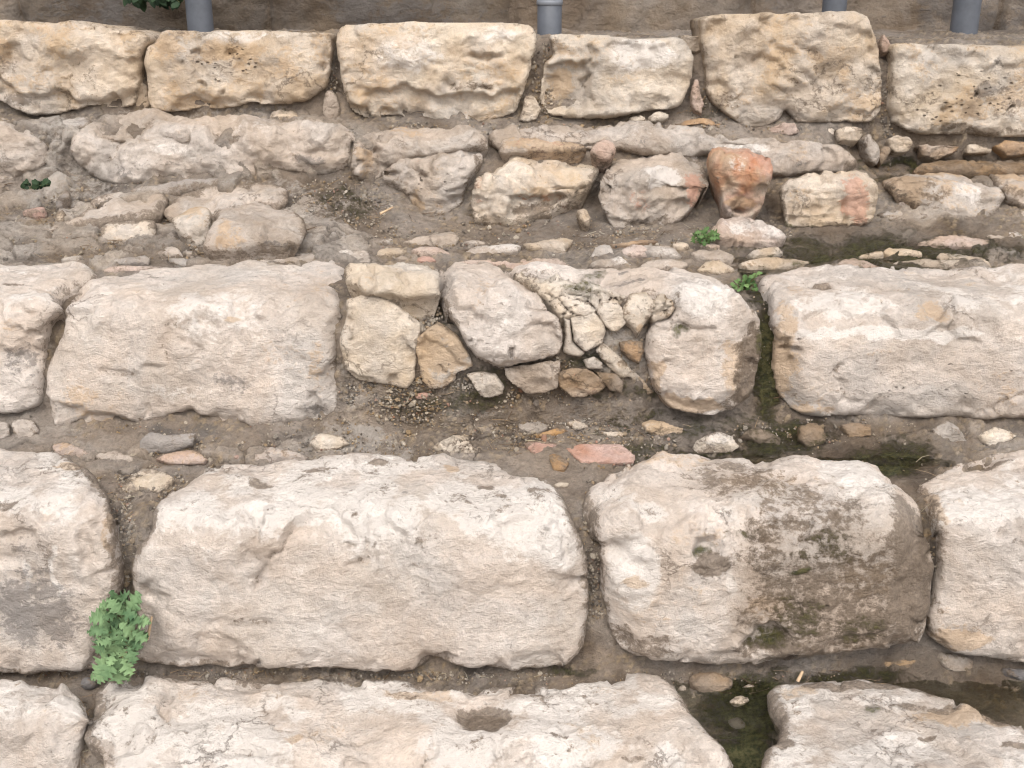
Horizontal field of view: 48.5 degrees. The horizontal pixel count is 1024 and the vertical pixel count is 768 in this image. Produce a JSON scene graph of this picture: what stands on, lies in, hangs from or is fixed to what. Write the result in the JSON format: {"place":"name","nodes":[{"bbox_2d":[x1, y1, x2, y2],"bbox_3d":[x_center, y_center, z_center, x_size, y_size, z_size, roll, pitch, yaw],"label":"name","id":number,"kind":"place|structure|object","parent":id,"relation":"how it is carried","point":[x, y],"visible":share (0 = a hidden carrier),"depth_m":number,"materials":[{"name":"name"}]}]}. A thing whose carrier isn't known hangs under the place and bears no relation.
{"place":"outdoors","nodes":[
{"label":"outdoors","id":0,"kind":"place"},
{"bbox_2d":[4,104,937,766],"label":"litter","id":1,"kind":"object","parent":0,"point":[416,414],"visible":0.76,"depth_m":2.55,"materials":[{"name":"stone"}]},
{"bbox_2d":[0,27,1023,767],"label":"ground","id":2,"kind":"structure","parent":0,"point":[602,655],"depth_m":2.59,"materials":[{"name":"soil"}]},
{"bbox_2d":[0,118,47,179],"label":"weathered stone","id":3,"kind":"object","parent":2,"relation":"on","point":[20,152],"visible":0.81,"depth_m":3.13,"materials":[{"name":"stone"}]},
{"bbox_2d":[12,419,38,437],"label":"loose stone","id":4,"kind":"object","parent":2,"relation":"on","point":[25,427],"visible":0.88,"depth_m":2.54,"materials":[{"name":"stone"}]},
{"bbox_2d":[0,679,92,767],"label":"stone block","id":5,"kind":"structure","parent":2,"relation":"on","point":[43,727],"depth_m":2.16,"materials":[{"name":"stone"}]},
{"bbox_2d":[0,261,98,413],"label":"stone block","id":6,"kind":"structure","parent":2,"relation":"on","point":[33,298],"depth_m":2.55,"materials":[{"name":"stone"}]},
{"bbox_2d":[0,448,124,674],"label":"stone block","id":7,"kind":"structure","parent":2,"relation":"on","point":[62,575],"depth_m":2.25,"materials":[{"name":"stone"}]},
{"bbox_2d":[0,20,160,115],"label":"stone block","id":8,"kind":"structure","parent":2,"relation":"on","point":[46,68],"depth_m":3.21,"materials":[{"name":"stone"}]},
{"bbox_2d":[45,192,168,232],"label":"ledge slab","id":9,"kind":"structure","parent":2,"relation":"on","point":[116,208],"depth_m":3.00,"materials":[{"name":"stone"}]},
{"bbox_2d":[87,590,151,684],"bbox_3d":[-0.770,0.498,2.229,0.115,0.217,0.126,-12,23,-30],"label":"leafy weed","id":10,"kind":"object","parent":2,"relation":"on","point":[114,641],"visible":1,"depth_m":2.20,"materials":[{"name":"green plant"}]},
{"bbox_2d":[101,220,156,243],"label":"ledge slab","id":11,"kind":"structure","parent":2,"relation":"on","point":[124,231],"depth_m":2.91,"materials":[{"name":"stone"}]},
{"bbox_2d":[122,469,174,491],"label":"loose stone","id":12,"kind":"object","parent":2,"relation":"on","point":[158,480],"visible":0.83,"depth_m":2.40,"materials":[{"name":"stone"}]},
{"bbox_2d":[140,432,196,452],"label":"loose stone","id":13,"kind":"object","parent":2,"relation":"on","point":[150,442],"visible":0.83,"depth_m":2.50,"materials":[{"name":"stone"}]},
{"bbox_2d":[156,450,207,464],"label":"loose stone","id":14,"kind":"object","parent":2,"relation":"on","point":[188,457],"visible":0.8,"depth_m":2.47,"materials":[{"name":"stone"}]},
{"bbox_2d":[131,178,246,196],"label":"ledge slab","id":15,"kind":"structure","parent":2,"relation":"on","point":[178,188],"depth_m":3.11,"materials":[{"name":"stone"}]},
{"bbox_2d":[172,207,212,246],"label":"ledge slab","id":16,"kind":"structure","parent":2,"relation":"on","point":[191,226],"depth_m":2.89,"materials":[{"name":"stone"}]},
{"bbox_2d":[46,260,343,425],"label":"stone block","id":17,"kind":"structure","parent":2,"relation":"on","point":[251,342],"depth_m":2.54,"materials":[{"name":"stone"}]},
{"bbox_2d":[185,0,213,31],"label":"grey pipe","id":18,"kind":"object","parent":2,"relation":"on","point":[199,15],"depth_m":3.64,"materials":[{"name":"plastic"}]},
{"bbox_2d":[70,108,354,183],"bbox_3d":[-0.827,-0.664,3.272,0.786,0.251,0.337,0,20,0],"label":"weathered stone","id":19,"kind":"object","parent":2,"relation":"on","point":[157,148],"visible":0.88,"depth_m":3.14,"materials":[{"name":"stone"}]},
{"bbox_2d":[163,183,288,222],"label":"ledge slab","id":20,"kind":"structure","parent":2,"relation":"on","point":[213,199],"depth_m":3.05,"materials":[{"name":"stone"}]},
{"bbox_2d":[144,30,336,112],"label":"stone block","id":21,"kind":"structure","parent":2,"relation":"on","point":[185,70],"depth_m":3.21,"materials":[{"name":"stone"}]},
{"bbox_2d":[203,203,306,262],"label":"stone","id":22,"kind":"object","parent":2,"relation":"on","point":[245,232],"depth_m":2.80,"materials":[{"name":"stone"}]},
{"bbox_2d":[255,447,308,462],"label":"loose stone","id":23,"kind":"object","parent":2,"relation":"on","point":[271,454],"visible":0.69,"depth_m":2.48,"materials":[{"name":"stone"}]},
{"bbox_2d":[236,249,370,263],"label":"bedded stone","id":24,"kind":"object","parent":2,"relation":"on","point":[307,257],"visible":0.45,"depth_m":2.82,"materials":[{"name":"stone"}]},
{"bbox_2d":[310,433,349,451],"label":"loose stone","id":25,"kind":"object","parent":2,"relation":"on","point":[324,442],"visible":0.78,"depth_m":2.51,"materials":[{"name":"stone"}]},
{"bbox_2d":[323,89,339,117],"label":"chock stone","id":26,"kind":"object","parent":2,"relation":"on","point":[331,107],"visible":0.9,"depth_m":3.26,"materials":[{"name":"stone"}]},
{"bbox_2d":[132,452,588,671],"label":"stone block","id":27,"kind":"structure","parent":2,"relation":"on","point":[375,562],"depth_m":2.26,"materials":[{"name":"stone"}]},
{"bbox_2d":[340,295,421,387],"bbox_3d":[-0.291,-0.097,2.562,0.183,0.233,0.144,0,20,0],"label":"rubble stone","id":28,"kind":"object","parent":2,"relation":"on","point":[379,336],"visible":0.98,"depth_m":2.50,"materials":[{"name":"stone"}]},
{"bbox_2d":[344,262,440,319],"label":"rubble stone","id":29,"kind":"object","parent":28,"relation":"on","point":[412,290],"visible":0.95,"depth_m":2.49,"materials":[{"name":"stone"}]},
{"bbox_2d":[84,673,732,767],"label":"stone block","id":30,"kind":"structure","parent":2,"relation":"on","point":[638,720],"depth_m":2.18,"materials":[{"name":"stone"}]},
{"bbox_2d":[350,124,487,179],"bbox_3d":[-0.257,-0.620,3.225,0.380,0.231,0.242,0,20,0],"label":"weathered stone","id":31,"kind":"object","parent":2,"relation":"on","point":[388,150],"visible":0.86,"depth_m":3.13,"materials":[{"name":"stone"}]},
{"bbox_2d":[403,232,458,246],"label":"bedded stone","id":32,"kind":"object","parent":2,"relation":"on","point":[442,239],"visible":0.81,"depth_m":2.94,"materials":[{"name":"stone"}]},
{"bbox_2d":[382,150,482,216],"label":"rubble stone","id":33,"kind":"object","parent":2,"relation":"on","point":[439,183],"visible":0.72,"depth_m":3.10,"materials":[{"name":"stone"}]},
{"bbox_2d":[336,21,536,121],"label":"stone block","id":34,"kind":"structure","parent":2,"relation":"on","point":[479,72],"depth_m":3.20,"materials":[{"name":"stone"}]},
{"bbox_2d":[416,322,472,389],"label":"rubble stone","id":35,"kind":"object","parent":2,"relation":"on","point":[443,356],"visible":0.95,"depth_m":2.51,"materials":[{"name":"stone"}]},
{"bbox_2d":[432,435,479,452],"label":"loose stone","id":36,"kind":"object","parent":2,"relation":"on","point":[455,443],"visible":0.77,"depth_m":2.50,"materials":[{"name":"stone"}]},
{"bbox_2d":[466,371,503,397],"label":"rubble stone","id":37,"kind":"object","parent":2,"relation":"on","point":[487,384],"visible":0.91,"depth_m":2.52,"materials":[{"name":"stone"}]},
{"bbox_2d":[1,43,972,767],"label":"grit","id":38,"kind":"object","parent":2,"relation":"on","point":[379,417],"visible":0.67,"depth_m":2.56,"materials":[{"name":"stone"}]},
{"bbox_2d":[466,244,520,255],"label":"bedded stone","id":39,"kind":"object","parent":2,"relation":"on","point":[510,249],"visible":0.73,"depth_m":2.88,"materials":[{"name":"stone"}]},
{"bbox_2d":[435,261,561,367],"bbox_3d":[-0.038,-0.132,2.610,0.296,0.284,0.323,0,20,0],"label":"rubble stone","id":40,"kind":"object","parent":2,"relation":"on","point":[498,317],"visible":0.91,"depth_m":2.47,"materials":[{"name":"stone"}]},
{"bbox_2d":[0,0,1023,31],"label":"stone wall","id":41,"kind":"structure","parent":2,"relation":"on","point":[578,15],"depth_m":3.94,"materials":[{"name":"stone"}]},
{"bbox_2d":[123,0,182,11],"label":"hanging shrub","id":42,"kind":"object","parent":41,"relation":"hanging from","point":[164,4],"visible":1,"depth_m":3.67,"materials":[{"name":"green plant"}]},
{"bbox_2d":[460,258,567,268],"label":"bedded stone","id":43,"kind":"object","parent":2,"relation":"on","point":[548,260],"visible":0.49,"depth_m":2.79,"materials":[{"name":"stone"}]},
{"bbox_2d":[519,95,540,121],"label":"chock stone","id":44,"kind":"object","parent":2,"relation":"on","point":[531,109],"visible":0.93,"depth_m":3.26,"materials":[{"name":"stone"}]},
{"bbox_2d":[504,360,560,393],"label":"rubble stone","id":45,"kind":"object","parent":2,"relation":"on","point":[539,377],"visible":0.94,"depth_m":2.52,"materials":[{"name":"stone"}]},
{"bbox_2d":[471,156,598,225],"bbox_3d":[0.066,-0.509,3.192,0.355,0.266,0.284,0,20,0],"label":"rubble stone","id":46,"kind":"object","parent":2,"relation":"on","point":[513,190],"visible":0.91,"depth_m":3.08,"materials":[{"name":"stone"}]},
{"bbox_2d":[498,137,586,164],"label":"rubble stone","id":47,"kind":"object","parent":2,"relation":"on","point":[537,149],"visible":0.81,"depth_m":3.14,"materials":[{"name":"stone"}]},
{"bbox_2d":[523,238,572,252],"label":"bedded stone","id":48,"kind":"object","parent":2,"relation":"on","point":[558,245],"visible":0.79,"depth_m":2.89,"materials":[{"name":"stone"}]},
{"bbox_2d":[536,0,562,34],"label":"grey pipe","id":49,"kind":"object","parent":2,"relation":"on","point":[549,16],"visible":0.77,"depth_m":3.65,"materials":[{"name":"plastic"}]},
{"bbox_2d":[563,318,584,356],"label":"rubble stone","id":50,"kind":"object","parent":2,"relation":"on","point":[571,347],"visible":0.74,"depth_m":2.51,"materials":[{"name":"stone"}]},
{"bbox_2d":[558,368,605,397],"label":"rubble stone","id":51,"kind":"object","parent":2,"relation":"on","point":[576,382],"visible":0.94,"depth_m":2.52,"materials":[{"name":"stone"}]},
{"bbox_2d":[570,312,605,350],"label":"rubble stone","id":52,"kind":"object","parent":2,"relation":"on","point":[588,331],"visible":0.88,"depth_m":2.49,"materials":[{"name":"stone"}]},
{"bbox_2d":[513,272,625,326],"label":"rubble stone","id":53,"kind":"object","parent":52,"relation":"on","point":[562,298],"visible":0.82,"depth_m":2.49,"materials":[{"name":"stone"}]},
{"bbox_2d":[566,444,634,465],"bbox_3d":[0.194,0.165,2.508,0.150,0.055,0.068,0,20,0],"label":"tile fragment","id":54,"kind":"object","parent":2,"relation":"on","point":[601,454],"visible":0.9,"depth_m":2.49,"materials":[{"name":"ceramic"}]},
{"bbox_2d":[590,139,615,172],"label":"rubble stone","id":55,"kind":"object","parent":2,"relation":"on","point":[602,153],"visible":1,"depth_m":3.10,"materials":[{"name":"stone"}]},
{"bbox_2d":[595,372,623,392],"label":"rubble stone","id":56,"kind":"object","parent":2,"relation":"on","point":[612,381],"visible":0.8,"depth_m":2.52,"materials":[{"name":"stone"}]},
{"bbox_2d":[596,302,625,331],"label":"rubble stone","id":57,"kind":"object","parent":2,"relation":"on","point":[610,315],"visible":0.84,"depth_m":2.48,"materials":[{"name":"stone"}]},
{"bbox_2d":[539,34,693,119],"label":"stone block","id":58,"kind":"structure","parent":2,"relation":"on","point":[603,77],"depth_m":3.22,"materials":[{"name":"stone"}]},
{"bbox_2d":[596,343,652,394],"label":"rubble stone","id":59,"kind":"object","parent":2,"relation":"on","point":[614,362],"visible":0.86,"depth_m":2.52,"materials":[{"name":"stone"}]},
{"bbox_2d":[619,340,643,363],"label":"rubble stone","id":60,"kind":"object","parent":2,"relation":"on","point":[632,350],"visible":0.81,"depth_m":2.50,"materials":[{"name":"stone"}]},
{"bbox_2d":[622,292,652,337],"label":"rubble stone","id":61,"kind":"object","parent":60,"relation":"on","point":[637,308],"visible":0.88,"depth_m":2.48,"materials":[{"name":"stone"}]},
{"bbox_2d":[504,261,761,414],"bbox_3d":[0.291,-0.096,2.673,0.606,0.373,0.295,12,23,29],"label":"rubble stone","id":62,"kind":"object","parent":2,"relation":"on","point":[702,347],"visible":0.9,"depth_m":2.50,"materials":[{"name":"stone"}]},
{"bbox_2d":[598,152,708,227],"bbox_3d":[0.383,-0.509,3.188,0.302,0.292,0.293,0,20,0],"label":"rubble stone","id":63,"kind":"object","parent":2,"relation":"on","point":[668,189],"visible":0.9,"depth_m":3.08,"materials":[{"name":"stone"}]},
{"bbox_2d":[649,293,674,322],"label":"rubble stone","id":64,"kind":"object","parent":2,"relation":"on","point":[663,306],"visible":0.77,"depth_m":2.48,"materials":[{"name":"stone"}]},
{"bbox_2d":[642,420,682,435],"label":"loose stone","id":65,"kind":"object","parent":2,"relation":"on","point":[659,428],"visible":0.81,"depth_m":2.55,"materials":[{"name":"stone"}]},
{"bbox_2d":[644,245,681,259],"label":"bedded stone","id":66,"kind":"object","parent":2,"relation":"on","point":[664,252],"visible":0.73,"depth_m":2.86,"materials":[{"name":"stone"}]},
{"bbox_2d":[639,259,687,270],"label":"bedded stone","id":67,"kind":"object","parent":2,"relation":"on","point":[666,264],"visible":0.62,"depth_m":2.79,"materials":[{"name":"stone"}]},
{"bbox_2d":[488,120,856,176],"bbox_3d":[0.451,-0.646,3.228,1.036,0.195,0.184,1,20,2],"label":"weathered stone","id":68,"kind":"object","parent":2,"relation":"on","point":[791,158],"visible":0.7,"depth_m":3.16,"materials":[{"name":"stone"}]},
{"bbox_2d":[690,79,703,115],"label":"chock stone","id":69,"kind":"object","parent":2,"relation":"on","point":[696,103],"visible":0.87,"depth_m":3.25,"materials":[{"name":"stone"}]},
{"bbox_2d":[690,226,719,245],"bbox_3d":[0.492,-0.379,2.932,0.078,0.049,0.062,-13,24,-31],"label":"weed","id":70,"kind":"object","parent":2,"relation":"on","point":[713,235],"visible":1,"depth_m":2.93,"materials":[{"name":"green plant"}]},
{"bbox_2d":[688,672,732,691],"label":"loose stone","id":71,"kind":"object","parent":2,"relation":"on","point":[707,682],"visible":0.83,"depth_m":2.30,"materials":[{"name":"stone"}]},
{"bbox_2d":[690,249,733,264],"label":"bedded stone","id":72,"kind":"object","parent":2,"relation":"on","point":[715,255],"visible":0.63,"depth_m":2.84,"materials":[{"name":"stone"}]},
{"bbox_2d":[692,432,738,453],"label":"loose stone","id":73,"kind":"object","parent":2,"relation":"on","point":[717,442],"visible":0.88,"depth_m":2.51,"materials":[{"name":"stone"}]},
{"bbox_2d":[697,260,734,274],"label":"bedded stone","id":74,"kind":"object","parent":2,"relation":"on","point":[717,267],"visible":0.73,"depth_m":2.77,"materials":[{"name":"stone"}]},
{"bbox_2d":[706,147,772,219],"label":"rubble stone","id":75,"kind":"object","parent":2,"relation":"on","point":[739,180],"visible":0.98,"depth_m":3.03,"materials":[{"name":"stone"}]},
{"bbox_2d":[730,271,762,291],"bbox_3d":[0.543,-0.236,2.641,0.061,0.056,0.056,-13,24,-32],"label":"tiny leaved weed","id":76,"kind":"object","parent":2,"relation":"on","point":[746,283],"visible":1,"depth_m":2.64,"materials":[{"name":"green plant"}]},
{"bbox_2d":[711,216,786,247],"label":"rubble stone","id":77,"kind":"object","parent":2,"relation":"on","point":[740,231],"visible":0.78,"depth_m":2.96,"materials":[{"name":"stone"}]},
{"bbox_2d":[582,451,933,664],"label":"stone block","id":78,"kind":"structure","parent":2,"relation":"on","point":[704,560],"depth_m":2.24,"materials":[{"name":"stone"}]},
{"bbox_2d":[738,428,780,444],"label":"loose stone","id":79,"kind":"object","parent":2,"relation":"on","point":[758,435],"visible":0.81,"depth_m":2.53,"materials":[{"name":"stone"}]},
{"bbox_2d":[746,247,782,258],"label":"bedded stone","id":80,"kind":"object","parent":2,"relation":"on","point":[757,253],"visible":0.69,"depth_m":2.90,"materials":[{"name":"stone"}]},
{"bbox_2d":[738,257,808,273],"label":"bedded stone","id":81,"kind":"object","parent":2,"relation":"on","point":[770,263],"visible":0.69,"depth_m":2.80,"materials":[{"name":"stone"}]},
{"bbox_2d":[690,11,881,126],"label":"stone block","id":82,"kind":"structure","parent":2,"relation":"on","point":[763,68],"depth_m":3.20,"materials":[{"name":"stone"}]},
{"bbox_2d":[797,423,826,446],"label":"loose stone","id":83,"kind":"object","parent":2,"relation":"on","point":[810,434],"visible":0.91,"depth_m":2.53,"materials":[{"name":"stone"}]},
{"bbox_2d":[700,455,955,464],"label":"runnel water","id":84,"kind":"structure","parent":2,"relation":"on","point":[873,459],"depth_m":2.50,"materials":[{"name":"brown liquid"}]},
{"bbox_2d":[779,170,877,227],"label":"rubble stone","id":85,"kind":"object","parent":2,"relation":"on","point":[831,198],"visible":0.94,"depth_m":3.05,"materials":[{"name":"stone"}]},
{"bbox_2d":[671,679,1023,738],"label":"puddle water","id":86,"kind":"structure","parent":2,"relation":"on","point":[719,715],"depth_m":2.27,"materials":[{"name":"brown liquid"}]},
{"bbox_2d":[834,126,863,147],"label":"chock stone","id":87,"kind":"object","parent":2,"relation":"on","point":[851,137],"visible":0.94,"depth_m":3.26,"materials":[{"name":"stone"}]},
{"bbox_2d":[839,423,870,436],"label":"loose stone","id":88,"kind":"object","parent":2,"relation":"on","point":[855,429],"visible":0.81,"depth_m":2.54,"materials":[{"name":"stone"}]},
{"bbox_2d":[857,133,879,166],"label":"chock stone","id":89,"kind":"object","parent":2,"relation":"on","point":[868,149],"visible":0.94,"depth_m":3.24,"materials":[{"name":"stone"}]},
{"bbox_2d":[731,250,1020,272],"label":"pool water","id":90,"kind":"structure","parent":2,"relation":"on","point":[739,259],"depth_m":2.86,"materials":[{"name":"brown liquid"}]},
{"bbox_2d":[758,263,1023,419],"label":"stone block","id":91,"kind":"structure","parent":2,"relation":"on","point":[911,342],"depth_m":2.54,"materials":[{"name":"stone"}]},
{"bbox_2d":[761,679,1023,767],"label":"stone block","id":92,"kind":"structure","parent":2,"relation":"on","point":[859,723],"depth_m":2.13,"materials":[{"name":"stone"}]},
{"bbox_2d":[885,135,912,156],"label":"chock stone","id":93,"kind":"object","parent":2,"relation":"on","point":[898,145],"visible":0.94,"depth_m":3.27,"materials":[{"name":"stone"}]},
{"bbox_2d":[894,258,958,268],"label":"bedded stone","id":94,"kind":"object","parent":2,"relation":"on","point":[940,264],"visible":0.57,"depth_m":2.81,"materials":[{"name":"stone"}]},
{"bbox_2d":[914,144,958,162],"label":"chock stone","id":95,"kind":"object","parent":2,"relation":"on","point":[926,153],"visible":0.96,"depth_m":3.29,"materials":[{"name":"stone"}]},
{"bbox_2d":[881,172,1004,217],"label":"wet stone","id":96,"kind":"object","parent":2,"relation":"on","point":[964,196],"visible":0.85,"depth_m":3.11,"materials":[{"name":"stone"}]},
{"bbox_2d":[931,421,965,441],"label":"loose stone","id":97,"kind":"object","parent":2,"relation":"on","point":[952,432],"visible":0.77,"depth_m":2.53,"materials":[{"name":"stone"}]},
{"bbox_2d":[917,235,989,249],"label":"bedded stone","id":98,"kind":"object","parent":2,"relation":"on","point":[954,242],"visible":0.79,"depth_m":3.00,"materials":[{"name":"stone"}]},
{"bbox_2d":[886,43,1023,136],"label":"stone block","id":99,"kind":"structure","parent":2,"relation":"on","point":[975,90],"depth_m":3.23,"materials":[{"name":"stone"}]},
{"bbox_2d":[937,652,972,670],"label":"loose stone","id":100,"kind":"object","parent":2,"relation":"on","point":[952,661],"visible":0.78,"depth_m":2.34,"materials":[{"name":"stone"}]},
{"bbox_2d":[949,0,981,33],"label":"grey pipe","id":101,"kind":"object","parent":2,"relation":"on","point":[965,16],"depth_m":3.64,"materials":[{"name":"plastic"}]},
{"bbox_2d":[912,157,1023,178],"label":"wet stone","id":102,"kind":"object","parent":2,"relation":"on","point":[972,169],"visible":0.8,"depth_m":3.19,"materials":[{"name":"stone"}]},
{"bbox_2d":[917,450,1023,662],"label":"stone block","id":103,"kind":"structure","parent":2,"relation":"on","point":[976,524],"depth_m":2.27,"materials":[{"name":"stone"}]},
{"bbox_2d":[977,427,1015,445],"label":"loose stone","id":104,"kind":"object","parent":2,"relation":"on","point":[993,435],"visible":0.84,"depth_m":2.52,"materials":[{"name":"stone"}]},
{"bbox_2d":[989,173,1023,208],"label":"wet stone","id":105,"kind":"object","parent":2,"relation":"on","point":[1011,186],"visible":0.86,"depth_m":3.12,"materials":[{"name":"stone"}]},
{"bbox_2d":[992,140,1023,159],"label":"chock stone","id":106,"kind":"object","parent":2,"relation":"on","point":[1006,149],"visible":0.96,"depth_m":3.27,"materials":[{"name":"stone"}]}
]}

